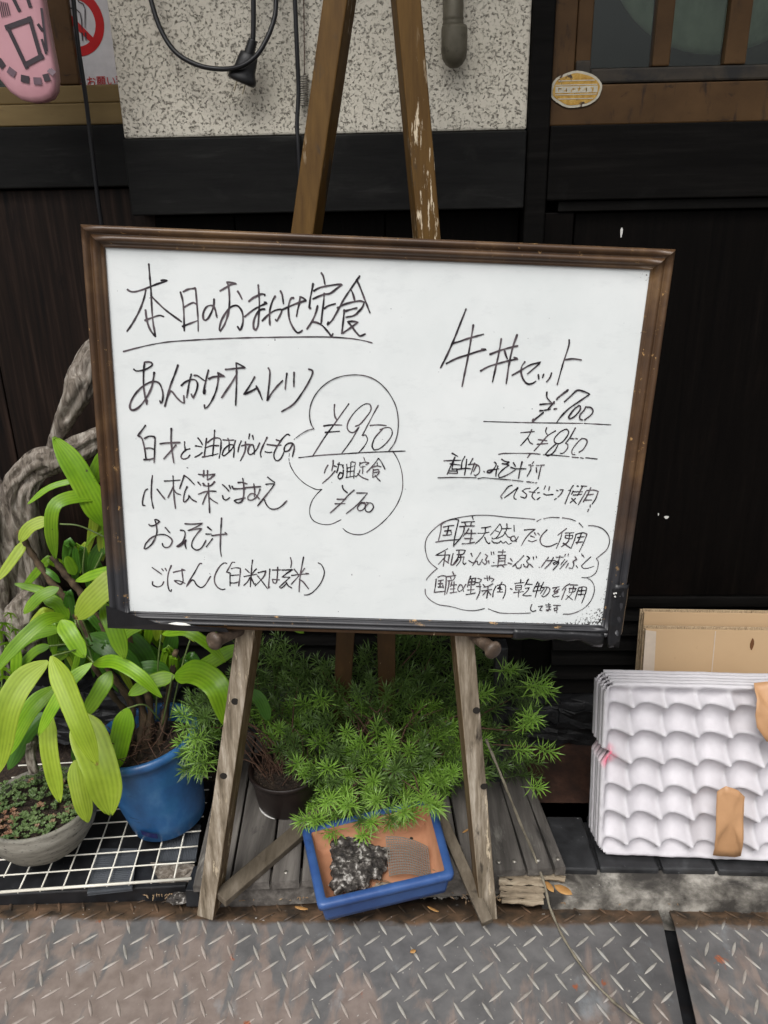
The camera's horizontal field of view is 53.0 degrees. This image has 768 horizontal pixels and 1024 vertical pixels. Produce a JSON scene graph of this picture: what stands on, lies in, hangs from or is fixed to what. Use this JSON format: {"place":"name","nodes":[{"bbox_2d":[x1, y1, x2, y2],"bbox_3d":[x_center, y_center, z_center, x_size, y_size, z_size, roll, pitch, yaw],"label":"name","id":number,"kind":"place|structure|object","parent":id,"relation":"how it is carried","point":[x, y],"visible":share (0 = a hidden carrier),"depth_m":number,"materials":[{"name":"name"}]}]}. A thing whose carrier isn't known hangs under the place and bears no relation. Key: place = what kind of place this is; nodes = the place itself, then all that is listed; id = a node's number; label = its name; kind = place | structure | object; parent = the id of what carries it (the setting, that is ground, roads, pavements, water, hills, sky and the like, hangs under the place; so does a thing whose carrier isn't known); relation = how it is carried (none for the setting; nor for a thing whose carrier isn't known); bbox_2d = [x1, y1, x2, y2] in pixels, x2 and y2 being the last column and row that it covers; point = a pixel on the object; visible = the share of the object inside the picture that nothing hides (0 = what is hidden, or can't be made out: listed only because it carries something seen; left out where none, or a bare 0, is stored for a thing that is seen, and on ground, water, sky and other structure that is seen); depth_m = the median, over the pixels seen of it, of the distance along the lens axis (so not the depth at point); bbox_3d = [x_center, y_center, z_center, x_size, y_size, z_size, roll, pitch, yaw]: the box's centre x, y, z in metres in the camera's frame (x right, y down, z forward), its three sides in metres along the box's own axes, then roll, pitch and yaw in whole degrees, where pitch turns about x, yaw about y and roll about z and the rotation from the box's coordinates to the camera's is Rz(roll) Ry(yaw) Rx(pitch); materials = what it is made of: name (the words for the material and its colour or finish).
{"place":"outdoors","nodes":[
{"label":"outdoors","id":0,"kind":"place"},
{"bbox_2d":[0,743,521,897],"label":"ground","id":1,"kind":"structure","parent":0,"point":[64,750],"depth_m":1.54,"materials":[{"name":"soil"}]},
{"bbox_2d":[0,781,213,904],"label":"board","id":2,"kind":"object","parent":1,"relation":"on","point":[139,892],"visible":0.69,"depth_m":1.25,"materials":[{"name":"rubber"}]},
{"bbox_2d":[0,753,213,893],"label":"wire rack","id":3,"kind":"object","parent":2,"relation":"on","point":[107,884],"visible":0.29,"depth_m":1.23,"materials":[{"name":"white metal"}]},
{"bbox_2d":[0,765,97,866],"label":"grey flowerpot","id":4,"kind":"object","parent":3,"relation":"on","point":[51,846],"visible":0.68,"depth_m":1.21,"materials":[{"name":"stone"}]},
{"bbox_2d":[0,766,76,838],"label":"succulent plant","id":5,"kind":"object","parent":4,"relation":"on","point":[25,814],"visible":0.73,"depth_m":1.24,"materials":[{"name":"green plant"}]},
{"bbox_2d":[0,340,97,774],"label":"driftwood","id":6,"kind":"object","parent":4,"relation":"in","point":[30,472],"visible":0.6,"depth_m":1.26,"materials":[{"name":"wood"}]},
{"bbox_2d":[0,612,24,690],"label":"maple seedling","id":7,"kind":"object","parent":6,"relation":"on","point":[6,624],"visible":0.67,"depth_m":1.27,"materials":[{"name":"green plant"}]},
{"bbox_2d":[105,702,204,841],"bbox_3d":[-0.396,0.446,1.304,0.181,0.193,0.181,0,21,2],"label":"blue flowerpot","id":8,"kind":"object","parent":3,"relation":"on","point":[159,802],"visible":0.6,"depth_m":1.25,"materials":[{"name":"ceramic"}]},
{"bbox_2d":[0,436,303,822],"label":"palm plant","id":9,"kind":"object","parent":8,"relation":"in","point":[100,753],"visible":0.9,"depth_m":1.19,"materials":[{"name":"green plant"}]},
{"bbox_2d":[87,848,137,895],"bbox_3d":[-0.438,0.579,1.249,0.068,0.006,0.097,-5,21,-9],"label":"ribbed tile","id":10,"kind":"object","parent":2,"relation":"on","point":[98,876],"visible":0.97,"depth_m":1.24,"materials":[{"name":"grey plastic"}]},
{"bbox_2d":[150,863,194,882],"bbox_3d":[-0.343,0.583,1.242,0.081,0.009,0.035,0,21,2],"label":"driftwood chip","id":11,"kind":"object","parent":2,"relation":"on","point":[168,871],"visible":0.64,"depth_m":1.24,"materials":[{"name":"grey wood"}]},
{"bbox_2d":[159,824,200,862],"bbox_3d":[-0.343,0.558,1.297,0.062,0.006,0.082,-3,21,-6],"label":"ribbed tile","id":12,"kind":"object","parent":2,"relation":"on","point":[186,854],"visible":0.66,"depth_m":1.28,"materials":[{"name":"grey tile"}]},
{"bbox_2d":[0,897,682,1023],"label":"checker plate","id":13,"kind":"object","parent":1,"relation":"on","point":[145,962],"visible":0.93,"depth_m":1.10,"materials":[{"name":"grey metal"}]},
{"bbox_2d":[166,892,185,904],"bbox_3d":[-0.322,0.605,1.205,0.038,0.015,0.022,0,21,2],"label":"bark piece","id":14,"kind":"object","parent":13,"relation":"on","point":[175,898],"visible":1,"depth_m":1.20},
{"bbox_2d":[186,866,199,906],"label":"rubber block","id":15,"kind":"structure","parent":13,"relation":"on","point":[192,898],"depth_m":1.20,"materials":[{"name":"black rubber"}]},
{"bbox_2d":[295,906,307,909],"bbox_3d":[-0.127,0.611,1.188,0.022,0.002,0.007,0,21,2],"label":"fallen leaf","id":16,"kind":"object","parent":13,"relation":"on","point":[300,908],"visible":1,"depth_m":1.19,"materials":[{"name":"orange plant"}]},
{"bbox_2d":[197,0,500,926],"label":"easel","id":17,"kind":"object","parent":13,"relation":"on","point":[325,98],"visible":0.48,"depth_m":1.04,"materials":[{"name":"brown wood"}]},
{"bbox_2d":[81,224,675,647],"bbox_3d":[-0.014,-0.069,0.925,0.684,0.529,0.054,-1,21,0],"label":"whiteboard","id":18,"kind":"object","parent":17,"relation":"attached to","point":[345,434],"visible":1,"depth_m":0.92,"materials":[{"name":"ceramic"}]},
{"bbox_2d":[145,893,677,904],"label":"leaf litter","id":19,"kind":"object","parent":13,"relation":"on","point":[146,895],"visible":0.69,"depth_m":1.21,"materials":[{"name":"brown plant"}]},
{"bbox_2d":[485,739,642,1023],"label":"dry stem","id":20,"kind":"object","parent":13,"relation":"on","point":[611,999],"visible":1,"depth_m":1.17,"materials":[{"name":"brown plant"}]},
{"bbox_2d":[193,730,565,906],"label":"wooden deck","id":21,"kind":"structure","parent":1,"relation":"on","point":[287,878],"depth_m":1.25,"materials":[{"name":"wood"}]},
{"bbox_2d":[248,742,322,819],"bbox_3d":[-0.169,0.469,1.334,0.128,0.074,0.128,0,21,2],"label":"black flowerpot","id":22,"kind":"object","parent":21,"relation":"on","point":[276,799],"visible":0.68,"depth_m":1.29,"materials":[{"name":"brown plastic"}]},
{"bbox_2d":[170,631,317,785],"bbox_3d":[-0.227,0.344,1.317,0.230,0.254,0.308,0,21,2],"label":"needle shrub","id":23,"kind":"object","parent":22,"relation":"in","point":[292,763],"visible":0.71,"depth_m":1.31,"materials":[{"name":"green plant"}]},
{"bbox_2d":[302,801,453,919],"bbox_3d":[-0.005,0.536,1.196,0.226,0.043,0.165,-7,22,-14],"label":"bonsai tray","id":24,"kind":"object","parent":21,"relation":"on","point":[429,833],"visible":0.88,"depth_m":1.18,"materials":[{"name":"ceramic"}]},
{"bbox_2d":[329,837,389,894],"bbox_3d":[-0.040,0.541,1.192,0.098,0.029,0.127,0,21,2],"label":"rock","id":25,"kind":"object","parent":24,"relation":"in","point":[353,866],"visible":0.94,"depth_m":1.18,"materials":[{"name":"grey stone"}]},
{"bbox_2d":[329,869,434,896],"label":"needle litter","id":26,"kind":"object","parent":24,"relation":"in","point":[377,882],"visible":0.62,"depth_m":1.16,"materials":[{"name":"brown plant"}]},
{"bbox_2d":[371,881,396,887],"bbox_3d":[-0.010,0.565,1.155,0.094,0.003,0.025,-4,21,-7],"label":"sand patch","id":27,"kind":"object","parent":24,"relation":"in","point":[382,883],"visible":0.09,"depth_m":1.17,"materials":[{"name":"grey sand"}]},
{"bbox_2d":[386,836,430,875],"bbox_3d":[0.037,0.536,1.194,0.071,0.022,0.070,0,21,2],"label":"drainage mesh","id":28,"kind":"object","parent":24,"relation":"in","point":[402,857],"visible":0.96,"depth_m":1.19,"materials":[{"name":"grey plastic"}]},
{"bbox_2d":[328,720,440,790],"bbox_3d":[0.002,0.445,1.405,0.199,0.061,0.134,0,21,2],"label":"dark planter","id":29,"kind":"object","parent":21,"relation":"on","point":[399,724],"visible":0.09,"depth_m":1.41,"materials":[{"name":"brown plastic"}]},
{"bbox_2d":[277,634,563,845],"bbox_3d":[0.051,0.375,1.316,0.485,0.384,0.335,0,21,2],"label":"needle shrub","id":30,"kind":"object","parent":29,"relation":"in","point":[417,766],"visible":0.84,"depth_m":1.30,"materials":[{"name":"green plant"}]},
{"bbox_2d":[489,639,508,781],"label":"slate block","id":31,"kind":"structure","parent":21,"relation":"on","point":[502,655],"depth_m":1.32,"materials":[{"name":"black stone"}]},
{"bbox_2d":[498,874,565,905],"bbox_3d":[0.231,0.588,1.199,0.106,0.029,0.052,0,21,2],"label":"split timber","id":32,"kind":"object","parent":21,"relation":"attached to","point":[526,890],"visible":1,"depth_m":1.20,"materials":[{"name":"beige wood"}]},
{"bbox_2d":[0,0,767,694],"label":"house front","id":33,"kind":"structure","parent":1,"relation":"on","point":[648,148],"depth_m":1.17,"materials":[{"name":"paint"}]},
{"bbox_2d":[0,0,59,103],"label":"pink sign","id":34,"kind":"object","parent":33,"relation":"hanging from","point":[29,69],"visible":1,"depth_m":0.98,"materials":[{"name":"plastic"}]},
{"bbox_2d":[71,0,103,224],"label":"cable","id":35,"kind":"object","parent":33,"relation":"hanging from","point":[85,97],"visible":0.83,"depth_m":1.10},
{"bbox_2d":[60,0,117,85],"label":"no smoking poster","id":36,"kind":"object","parent":33,"relation":"on","point":[96,43],"visible":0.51,"depth_m":1.15,"materials":[{"name":"white paper"}]},
{"bbox_2d":[149,0,277,71],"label":"cable","id":37,"kind":"object","parent":33,"relation":"hanging from","point":[244,64],"visible":1,"depth_m":1.07,"materials":[{"name":"black rubber"}]},
{"bbox_2d":[228,0,257,93],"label":"power plug","id":38,"kind":"object","parent":33,"relation":"attached to","point":[245,76],"visible":0.98,"depth_m":1.08,"materials":[{"name":"black plastic"}]},
{"bbox_2d":[293,0,300,179],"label":"cable","id":39,"kind":"object","parent":33,"relation":"hanging from","point":[297,65],"visible":0.95,"depth_m":1.11,"materials":[{"name":"black rubber"}]},
{"bbox_2d":[303,0,304,74],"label":"string","id":40,"kind":"object","parent":33,"relation":"hanging from","point":[304,38],"visible":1,"depth_m":1.10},
{"bbox_2d":[300,75,308,105],"bbox_3d":[-0.117,-0.611,1.117,0.018,0.041,0.017,0,21,2],"label":"coil spring","id":41,"kind":"object","parent":40,"relation":"hanging from","point":[306,87],"visible":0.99,"depth_m":1.11,"materials":[{"name":"grey metal"}]},
{"bbox_2d":[441,0,466,68],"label":"pipe","id":42,"kind":"object","parent":33,"relation":"attached to","point":[454,40],"visible":1,"depth_m":1.06,"materials":[{"name":"grey metal"}]},
{"bbox_2d":[551,71,601,107],"bbox_3d":[0.280,-0.617,1.124,0.075,0.048,0.001,0,21,2],"label":"sticker","id":43,"kind":"object","parent":33,"relation":"attached to","point":[573,89],"visible":1,"depth_m":1.12,"materials":[{"name":"yellow paper"}]},
{"bbox_2d":[621,0,767,54],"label":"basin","id":44,"kind":"object","parent":33,"relation":"attached to","point":[698,26],"visible":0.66,"depth_m":1.18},
{"bbox_2d":[667,40,767,66],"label":"window pane","id":45,"kind":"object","parent":33,"relation":"on","point":[757,55],"depth_m":1.38,"materials":[{"name":"grey glass"}]},
{"bbox_2d":[419,894,498,899],"bbox_3d":[-0.092,0.611,1.246,0.555,0.006,0.033,0,21,2],"label":"grit","id":46,"kind":"object","parent":1,"relation":"on","point":[456,897],"visible":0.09,"depth_m":1.23,"materials":[{"name":"gravel"}]},
{"bbox_2d":[520,742,593,821],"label":"floor","id":47,"kind":"structure","parent":0,"point":[567,777],"depth_m":1.43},
{"bbox_2d":[0,677,595,748],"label":"stone footing","id":48,"kind":"object","parent":47,"relation":"on","point":[568,718],"visible":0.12,"depth_m":1.51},
{"bbox_2d":[635,609,767,669],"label":"cardboard box","id":49,"kind":"object","parent":47,"relation":"on","point":[710,617],"visible":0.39,"depth_m":1.34,"materials":[{"name":"beige cardboard"}]},
{"bbox_2d":[640,625,767,672],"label":"cardboard box","id":50,"kind":"object","parent":47,"relation":"on","point":[724,649],"visible":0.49,"depth_m":1.31,"materials":[{"name":"beige cardboard"}]},
{"label":"road","id":51,"kind":"structure","parent":0,"visible":0},
{"bbox_2d":[541,870,767,930],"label":"kerb","id":52,"kind":"structure","parent":51,"relation":"on","point":[662,893],"depth_m":1.19,"materials":[{"name":"concrete"}]},
{"bbox_2d":[545,881,553,891],"bbox_3d":[0.258,0.585,1.202,0.010,0.002,0.024,-8,22,-16],"label":"fallen leaf","id":53,"kind":"object","parent":52,"relation":"on","point":[549,886],"visible":1,"depth_m":1.20,"materials":[{"name":"orange plant"}]},
{"bbox_2d":[554,884,571,894],"bbox_3d":[0.278,0.588,1.197,0.030,0.003,0.016,18,28,40],"label":"fallen leaf","id":54,"kind":"object","parent":52,"relation":"on","point":[562,889],"visible":1,"depth_m":1.20,"materials":[{"name":"orange plant"}]},
{"bbox_2d":[541,803,767,870],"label":"mortar bed","id":55,"kind":"object","parent":52,"relation":"on","point":[592,846],"depth_m":1.34,"materials":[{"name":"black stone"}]},
{"bbox_2d":[546,816,767,875],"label":"slate edging","id":56,"kind":"object","parent":55,"relation":"on","point":[572,842],"visible":0.52,"depth_m":1.24,"materials":[{"name":"black stone"}]},
{"bbox_2d":[594,678,757,842],"bbox_3d":[0.500,0.409,1.228,0.315,0.286,0.096,0,21,4],"label":"egg tray","id":57,"kind":"object","parent":56,"relation":"on","point":[604,751],"visible":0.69,"depth_m":1.22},
{"bbox_2d":[588,670,767,827],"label":"egg tray","id":58,"kind":"object","parent":56,"relation":"on","point":[669,672],"visible":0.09,"depth_m":1.25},
{"bbox_2d":[590,672,767,834],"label":"egg tray","id":59,"kind":"object","parent":56,"relation":"on","point":[598,746],"visible":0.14,"depth_m":1.24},
{"bbox_2d":[593,675,767,836],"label":"egg tray","id":60,"kind":"object","parent":56,"relation":"on","point":[603,682],"visible":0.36,"depth_m":1.23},
{"bbox_2d":[597,681,767,860],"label":"egg tray","id":61,"kind":"object","parent":56,"relation":"on","point":[676,758],"visible":0.94,"depth_m":1.22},
{"bbox_2d":[713,786,744,856],"bbox_3d":[0.537,0.482,1.196,0.048,0.124,0.019,2,21,8],"label":"paper strip","id":62,"kind":"object","parent":61,"relation":"attached to","point":[729,838],"visible":1,"depth_m":1.19,"materials":[{"name":"brown paper"}]},
{"bbox_2d":[754,681,767,741],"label":"paper strip","id":63,"kind":"object","parent":61,"relation":"in","point":[761,692],"visible":1,"depth_m":1.17,"materials":[{"name":"brown paper"}]},
{"bbox_2d":[664,930,695,1023],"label":"gap","id":64,"kind":"object","parent":51,"relation":"on","point":[684,1001],"depth_m":1.13,"materials":[{"name":"black rubber"}]},
{"bbox_2d":[669,910,767,1023],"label":"checker plate","id":65,"kind":"object","parent":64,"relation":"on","point":[724,956],"visible":0.98,"depth_m":1.09,"materials":[{"name":"grey metal"}]}
]}

